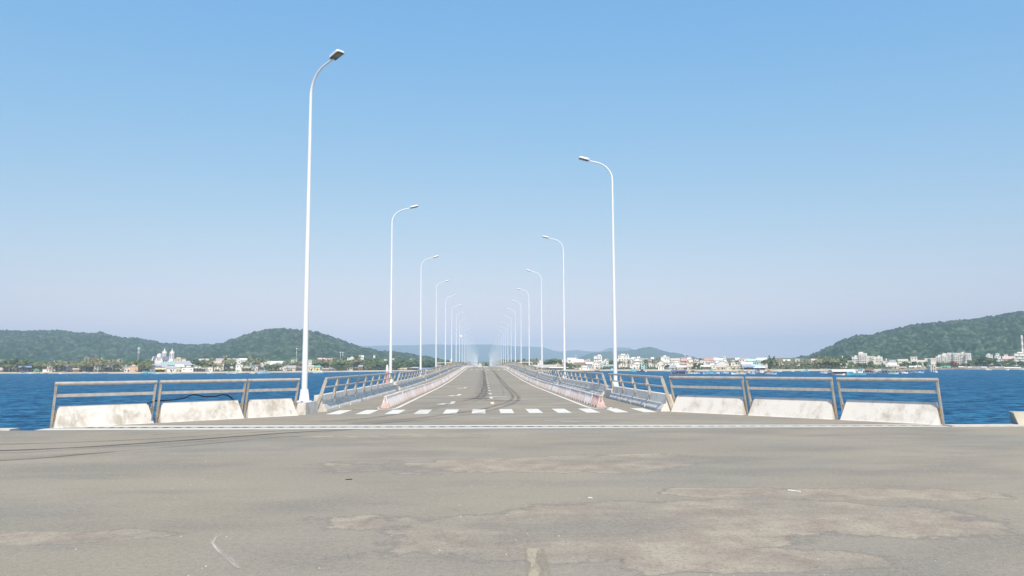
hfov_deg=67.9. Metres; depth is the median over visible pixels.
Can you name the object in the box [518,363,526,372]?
bridge railing
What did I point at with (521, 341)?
street lamp
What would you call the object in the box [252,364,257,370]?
house
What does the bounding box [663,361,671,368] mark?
house
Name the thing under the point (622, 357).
house
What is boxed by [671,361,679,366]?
apartment building
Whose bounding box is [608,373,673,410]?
bridge railing
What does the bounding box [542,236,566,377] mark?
street lamp
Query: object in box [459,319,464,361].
street lamp
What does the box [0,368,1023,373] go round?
beach
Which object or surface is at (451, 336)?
street lamp
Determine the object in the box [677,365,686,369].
house
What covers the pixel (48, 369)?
house
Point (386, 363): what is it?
almond tree
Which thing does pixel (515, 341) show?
street lamp
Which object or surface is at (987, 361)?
broadleaf tree
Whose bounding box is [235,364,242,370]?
house
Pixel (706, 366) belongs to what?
open shed
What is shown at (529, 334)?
street lamp
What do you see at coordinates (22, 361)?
broadleaf tree
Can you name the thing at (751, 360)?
house
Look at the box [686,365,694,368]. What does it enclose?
house
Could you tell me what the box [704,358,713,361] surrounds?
house
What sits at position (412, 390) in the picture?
road barrier
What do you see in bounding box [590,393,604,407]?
road barrier
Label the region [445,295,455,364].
street lamp
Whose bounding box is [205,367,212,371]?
house
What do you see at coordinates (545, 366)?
house
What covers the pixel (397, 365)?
almond tree
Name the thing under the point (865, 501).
quay road
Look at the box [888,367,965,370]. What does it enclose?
breakwater rocks
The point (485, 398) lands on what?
bridge road
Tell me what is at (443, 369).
bridge railing
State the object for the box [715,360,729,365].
house
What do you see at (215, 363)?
house
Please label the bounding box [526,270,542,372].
street lamp
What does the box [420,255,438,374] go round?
street lamp
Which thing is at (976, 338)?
headland hill
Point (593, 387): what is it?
bridge railing
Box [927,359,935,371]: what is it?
water tower
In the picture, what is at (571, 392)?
road barrier
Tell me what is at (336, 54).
street lamp
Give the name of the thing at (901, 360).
house
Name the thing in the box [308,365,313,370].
house
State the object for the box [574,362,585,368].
house
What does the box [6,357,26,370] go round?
broadleaf tree
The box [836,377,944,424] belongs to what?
railing panel
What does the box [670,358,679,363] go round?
house
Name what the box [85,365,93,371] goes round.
open shed
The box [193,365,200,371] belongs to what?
arched shed
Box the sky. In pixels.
[0,0,1023,357]
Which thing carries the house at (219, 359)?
on the coast land
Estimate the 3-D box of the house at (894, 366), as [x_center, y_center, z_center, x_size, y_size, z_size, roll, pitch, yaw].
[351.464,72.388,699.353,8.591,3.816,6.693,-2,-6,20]
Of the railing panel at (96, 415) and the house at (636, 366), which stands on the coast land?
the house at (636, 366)
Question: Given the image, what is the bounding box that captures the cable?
[147,394,233,404]
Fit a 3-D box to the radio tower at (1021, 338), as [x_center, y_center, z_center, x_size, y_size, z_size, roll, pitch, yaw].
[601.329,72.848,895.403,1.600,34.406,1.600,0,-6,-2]
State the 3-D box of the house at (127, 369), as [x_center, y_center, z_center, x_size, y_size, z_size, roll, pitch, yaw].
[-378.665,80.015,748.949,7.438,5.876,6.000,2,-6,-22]
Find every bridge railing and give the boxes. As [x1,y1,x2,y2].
[314,372,396,411]
[394,369,424,389]
[423,366,439,380]
[438,364,447,374]
[447,362,453,370]
[513,362,518,369]
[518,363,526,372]
[526,365,539,376]
[538,367,561,383]
[560,370,610,395]
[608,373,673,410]
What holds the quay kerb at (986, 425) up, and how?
on the quay road at (865, 501)
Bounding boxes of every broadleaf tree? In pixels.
[0,360,7,371]
[5,358,14,370]
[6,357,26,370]
[14,358,30,368]
[129,359,137,365]
[190,360,201,366]
[546,358,556,364]
[762,359,772,367]
[975,356,990,365]
[981,358,993,366]
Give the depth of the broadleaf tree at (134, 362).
784.44 m
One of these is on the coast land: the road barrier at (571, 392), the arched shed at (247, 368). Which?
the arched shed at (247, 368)
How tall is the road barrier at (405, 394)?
0.470 m
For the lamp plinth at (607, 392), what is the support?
on the bridge road at (485, 398)
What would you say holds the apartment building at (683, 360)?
on the coast land
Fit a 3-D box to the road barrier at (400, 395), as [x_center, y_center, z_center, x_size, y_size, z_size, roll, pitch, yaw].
[-5.084,4.892,34.082,0.330,0.470,1.920,0,-6,-2]
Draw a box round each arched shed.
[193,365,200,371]
[241,365,251,370]
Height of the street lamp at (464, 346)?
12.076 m
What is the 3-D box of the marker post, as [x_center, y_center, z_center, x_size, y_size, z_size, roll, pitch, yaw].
[-8.191,5.706,49.856,0.328,1.300,0.328,0,-6,-2]
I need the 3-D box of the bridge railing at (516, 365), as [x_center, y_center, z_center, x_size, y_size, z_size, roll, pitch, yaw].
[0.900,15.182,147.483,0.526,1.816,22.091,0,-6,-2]
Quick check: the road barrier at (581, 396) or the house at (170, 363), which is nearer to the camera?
the road barrier at (581, 396)
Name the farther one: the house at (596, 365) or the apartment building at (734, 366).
the house at (596, 365)
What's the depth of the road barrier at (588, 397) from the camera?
31.96 m
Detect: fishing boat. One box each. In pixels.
[140,369,156,373]
[257,369,269,373]
[846,365,865,374]
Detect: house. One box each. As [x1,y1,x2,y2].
[42,367,54,371]
[64,366,71,371]
[124,366,129,371]
[130,365,137,371]
[150,366,160,371]
[152,364,167,371]
[161,362,173,365]
[165,366,175,371]
[171,361,194,366]
[175,365,183,371]
[182,366,193,371]
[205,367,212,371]
[213,361,222,369]
[216,358,238,367]
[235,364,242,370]
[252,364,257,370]
[268,361,284,364]
[285,365,296,370]
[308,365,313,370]
[314,365,320,370]
[533,365,557,368]
[571,359,583,366]
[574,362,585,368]
[592,362,600,368]
[618,354,628,366]
[630,363,640,368]
[641,361,645,368]
[661,355,669,362]
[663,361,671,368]
[669,370,688,374]
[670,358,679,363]
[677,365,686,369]
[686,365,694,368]
[687,357,692,364]
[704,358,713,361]
[714,358,722,364]
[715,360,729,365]
[715,365,726,369]
[741,362,752,368]
[747,359,756,364]
[831,370,854,374]
[864,369,873,372]
[888,365,899,368]
[897,359,907,362]
[910,356,917,365]
[995,352,1001,361]
[1002,356,1013,363]
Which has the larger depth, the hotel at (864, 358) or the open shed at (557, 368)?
the open shed at (557, 368)
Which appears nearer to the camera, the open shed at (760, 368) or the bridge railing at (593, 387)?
the bridge railing at (593, 387)
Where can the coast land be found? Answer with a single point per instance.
(544, 360)
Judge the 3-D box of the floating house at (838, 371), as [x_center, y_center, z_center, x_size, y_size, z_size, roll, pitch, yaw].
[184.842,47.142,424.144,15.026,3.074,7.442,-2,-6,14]
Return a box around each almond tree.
[333,362,343,370]
[366,361,373,368]
[373,361,381,369]
[381,362,394,367]
[392,362,400,369]
[416,361,426,366]
[426,361,433,367]
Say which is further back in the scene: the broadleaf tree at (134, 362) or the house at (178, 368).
the broadleaf tree at (134, 362)
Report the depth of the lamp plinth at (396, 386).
50.55 m
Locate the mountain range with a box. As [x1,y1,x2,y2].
[361,344,632,361]
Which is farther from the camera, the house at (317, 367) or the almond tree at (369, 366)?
the almond tree at (369, 366)
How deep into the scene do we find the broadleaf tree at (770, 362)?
701.19 m
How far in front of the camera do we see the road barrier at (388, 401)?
29.39 m
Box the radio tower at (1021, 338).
[1020,335,1023,352]
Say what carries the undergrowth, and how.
on the coast land
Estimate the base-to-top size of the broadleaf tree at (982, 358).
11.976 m
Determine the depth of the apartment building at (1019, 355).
886.38 m
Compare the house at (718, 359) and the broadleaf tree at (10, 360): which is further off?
the broadleaf tree at (10, 360)
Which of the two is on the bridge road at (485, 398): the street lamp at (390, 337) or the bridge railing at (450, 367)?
the bridge railing at (450, 367)
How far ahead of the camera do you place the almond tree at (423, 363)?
968.28 m
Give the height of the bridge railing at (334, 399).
1.546 m
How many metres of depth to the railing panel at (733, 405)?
25.40 m
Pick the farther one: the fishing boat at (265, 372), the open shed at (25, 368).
the open shed at (25, 368)
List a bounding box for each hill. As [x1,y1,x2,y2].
[0,329,212,365]
[184,327,465,363]
[578,347,722,358]
[796,311,1023,363]
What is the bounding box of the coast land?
[1,358,1023,371]
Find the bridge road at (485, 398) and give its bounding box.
[38,367,950,430]
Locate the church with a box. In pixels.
[152,348,173,363]
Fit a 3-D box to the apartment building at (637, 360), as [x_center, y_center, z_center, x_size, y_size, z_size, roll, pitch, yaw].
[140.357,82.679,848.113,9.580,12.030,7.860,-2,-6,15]
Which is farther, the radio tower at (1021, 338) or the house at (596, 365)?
the radio tower at (1021, 338)
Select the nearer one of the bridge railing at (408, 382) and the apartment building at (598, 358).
the bridge railing at (408, 382)
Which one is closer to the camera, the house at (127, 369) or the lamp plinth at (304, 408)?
the lamp plinth at (304, 408)
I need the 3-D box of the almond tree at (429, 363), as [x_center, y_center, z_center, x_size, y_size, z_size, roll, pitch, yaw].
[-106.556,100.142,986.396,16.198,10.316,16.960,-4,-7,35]
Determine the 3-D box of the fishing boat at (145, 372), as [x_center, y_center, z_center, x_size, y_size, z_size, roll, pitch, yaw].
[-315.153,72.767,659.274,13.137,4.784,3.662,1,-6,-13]
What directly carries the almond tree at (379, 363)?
on the coast land
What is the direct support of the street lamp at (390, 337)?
on the lamp plinth at (396, 386)
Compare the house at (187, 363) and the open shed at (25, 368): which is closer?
the house at (187, 363)
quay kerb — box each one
[0,428,18,430]
[942,424,1023,426]
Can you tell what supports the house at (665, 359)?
on the coast land
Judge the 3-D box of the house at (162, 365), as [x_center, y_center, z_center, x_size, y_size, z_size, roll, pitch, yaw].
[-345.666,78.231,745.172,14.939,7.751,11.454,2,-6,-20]
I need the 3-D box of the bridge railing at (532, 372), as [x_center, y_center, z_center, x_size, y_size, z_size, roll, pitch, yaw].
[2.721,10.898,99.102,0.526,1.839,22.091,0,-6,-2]
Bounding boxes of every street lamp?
[297,49,343,401]
[389,205,417,381]
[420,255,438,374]
[435,280,449,370]
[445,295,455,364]
[451,304,460,360]
[456,312,463,361]
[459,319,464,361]
[464,329,467,362]
[507,308,515,361]
[511,300,521,363]
[517,288,529,364]
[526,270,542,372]
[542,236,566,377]
[579,156,618,388]
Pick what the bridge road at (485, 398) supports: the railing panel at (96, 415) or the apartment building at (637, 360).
the railing panel at (96, 415)
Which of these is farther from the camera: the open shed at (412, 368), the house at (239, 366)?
the open shed at (412, 368)
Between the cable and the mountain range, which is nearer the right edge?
the mountain range
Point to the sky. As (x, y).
(792, 178)
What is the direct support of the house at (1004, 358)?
on the coast land
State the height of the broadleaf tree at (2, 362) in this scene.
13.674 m
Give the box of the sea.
[0,369,1023,430]
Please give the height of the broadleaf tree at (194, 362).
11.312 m
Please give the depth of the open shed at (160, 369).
723.78 m
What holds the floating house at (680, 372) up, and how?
on the sea
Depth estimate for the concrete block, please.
19.77 m
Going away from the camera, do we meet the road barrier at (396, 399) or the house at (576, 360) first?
the road barrier at (396, 399)
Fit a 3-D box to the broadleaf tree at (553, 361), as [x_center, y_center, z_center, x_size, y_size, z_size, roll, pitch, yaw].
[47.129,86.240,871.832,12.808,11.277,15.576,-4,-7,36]
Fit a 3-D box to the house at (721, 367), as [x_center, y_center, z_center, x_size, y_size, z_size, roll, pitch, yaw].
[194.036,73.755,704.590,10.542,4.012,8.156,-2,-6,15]
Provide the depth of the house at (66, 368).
798.00 m
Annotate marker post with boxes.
[385,365,388,382]
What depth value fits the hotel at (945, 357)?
955.44 m
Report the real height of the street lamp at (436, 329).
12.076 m
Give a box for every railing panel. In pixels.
[50,380,156,427]
[154,379,246,422]
[243,378,299,417]
[669,376,748,414]
[745,377,838,419]
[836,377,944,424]
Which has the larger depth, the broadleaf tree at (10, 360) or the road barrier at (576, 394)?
the broadleaf tree at (10, 360)
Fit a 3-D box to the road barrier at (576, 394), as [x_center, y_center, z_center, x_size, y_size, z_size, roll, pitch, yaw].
[3.134,5.048,35.945,0.330,0.470,1.920,0,-6,-3]
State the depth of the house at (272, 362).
859.19 m
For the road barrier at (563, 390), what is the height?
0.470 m
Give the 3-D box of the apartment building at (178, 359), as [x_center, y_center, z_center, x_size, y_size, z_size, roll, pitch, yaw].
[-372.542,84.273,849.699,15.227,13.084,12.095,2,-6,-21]
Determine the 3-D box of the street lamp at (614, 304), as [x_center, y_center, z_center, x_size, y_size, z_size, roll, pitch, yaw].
[4.472,-0.861,39.208,1.932,12.076,0.360,0,-6,-4]
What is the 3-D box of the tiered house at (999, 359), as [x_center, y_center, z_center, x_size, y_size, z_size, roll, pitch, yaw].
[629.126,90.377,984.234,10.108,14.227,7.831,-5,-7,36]
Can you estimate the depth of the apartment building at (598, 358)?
894.24 m
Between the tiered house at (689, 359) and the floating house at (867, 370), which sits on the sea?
the floating house at (867, 370)
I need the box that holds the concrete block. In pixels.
[1009,411,1023,424]
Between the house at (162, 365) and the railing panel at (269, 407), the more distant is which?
the house at (162, 365)
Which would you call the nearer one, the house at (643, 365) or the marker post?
the marker post
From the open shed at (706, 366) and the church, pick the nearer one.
the open shed at (706, 366)
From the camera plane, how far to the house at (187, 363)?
784.06 m
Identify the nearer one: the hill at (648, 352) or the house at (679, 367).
the house at (679, 367)
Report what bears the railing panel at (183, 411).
on the bridge road at (485, 398)
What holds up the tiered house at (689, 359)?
on the coast land
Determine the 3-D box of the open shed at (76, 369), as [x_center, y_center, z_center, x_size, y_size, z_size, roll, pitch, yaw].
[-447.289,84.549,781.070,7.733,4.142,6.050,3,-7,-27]
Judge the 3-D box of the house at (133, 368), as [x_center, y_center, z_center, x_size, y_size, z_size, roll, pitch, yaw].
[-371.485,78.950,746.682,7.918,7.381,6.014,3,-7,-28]
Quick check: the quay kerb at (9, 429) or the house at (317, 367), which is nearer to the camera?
the quay kerb at (9, 429)
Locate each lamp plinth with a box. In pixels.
[296,401,317,414]
[393,384,398,390]
[604,389,612,397]
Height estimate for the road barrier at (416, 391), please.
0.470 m
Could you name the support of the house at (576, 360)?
on the coast land
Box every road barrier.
[381,394,394,407]
[392,393,400,405]
[395,391,404,401]
[402,390,408,400]
[406,389,411,398]
[409,388,415,397]
[413,387,418,395]
[560,386,565,394]
[564,387,570,396]
[569,388,574,397]
[572,389,580,400]
[578,390,586,401]
[583,392,592,404]
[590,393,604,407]
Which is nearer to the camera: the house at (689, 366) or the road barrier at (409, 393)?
the road barrier at (409, 393)
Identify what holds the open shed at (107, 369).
on the coast land
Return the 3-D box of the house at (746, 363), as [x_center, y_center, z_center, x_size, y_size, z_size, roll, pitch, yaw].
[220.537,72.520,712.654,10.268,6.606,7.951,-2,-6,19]
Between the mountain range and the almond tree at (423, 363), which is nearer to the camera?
the almond tree at (423, 363)
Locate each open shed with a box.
[18,366,31,371]
[72,368,80,371]
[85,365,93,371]
[103,365,112,371]
[155,368,165,371]
[406,367,417,369]
[549,367,562,369]
[700,365,711,369]
[753,367,765,369]
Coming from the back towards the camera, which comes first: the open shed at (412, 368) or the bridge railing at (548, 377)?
the open shed at (412, 368)
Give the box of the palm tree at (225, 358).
[220,355,230,369]
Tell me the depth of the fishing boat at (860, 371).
395.76 m
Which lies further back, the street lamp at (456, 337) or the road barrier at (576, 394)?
the street lamp at (456, 337)
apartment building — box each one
[174,357,185,360]
[594,355,601,365]
[633,357,641,363]
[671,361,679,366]
[680,357,686,364]
[727,365,740,368]
[1014,352,1023,360]
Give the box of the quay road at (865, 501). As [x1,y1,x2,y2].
[0,427,1023,575]
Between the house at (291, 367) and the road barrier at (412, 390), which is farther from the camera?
the house at (291, 367)
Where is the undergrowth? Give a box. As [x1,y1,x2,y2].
[0,364,1023,371]
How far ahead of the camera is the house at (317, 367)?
815.85 m
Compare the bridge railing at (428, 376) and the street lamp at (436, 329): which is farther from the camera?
the street lamp at (436, 329)
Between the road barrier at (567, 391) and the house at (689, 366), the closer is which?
the road barrier at (567, 391)
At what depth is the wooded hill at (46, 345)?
1737.22 m
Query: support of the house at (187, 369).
on the coast land
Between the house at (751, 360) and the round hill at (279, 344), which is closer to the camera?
the house at (751, 360)
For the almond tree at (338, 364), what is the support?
on the beach
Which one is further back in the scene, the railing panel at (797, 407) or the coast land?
the coast land
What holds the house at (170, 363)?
on the coast land
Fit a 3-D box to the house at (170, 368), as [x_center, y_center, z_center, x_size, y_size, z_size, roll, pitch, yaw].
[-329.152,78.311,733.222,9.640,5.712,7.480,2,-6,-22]
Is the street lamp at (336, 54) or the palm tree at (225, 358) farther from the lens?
the palm tree at (225, 358)
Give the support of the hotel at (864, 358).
on the coast land
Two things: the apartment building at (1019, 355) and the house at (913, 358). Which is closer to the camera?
the house at (913, 358)
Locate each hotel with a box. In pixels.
[852,352,885,364]
[935,352,971,364]
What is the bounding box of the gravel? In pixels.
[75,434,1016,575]
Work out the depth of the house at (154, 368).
734.99 m

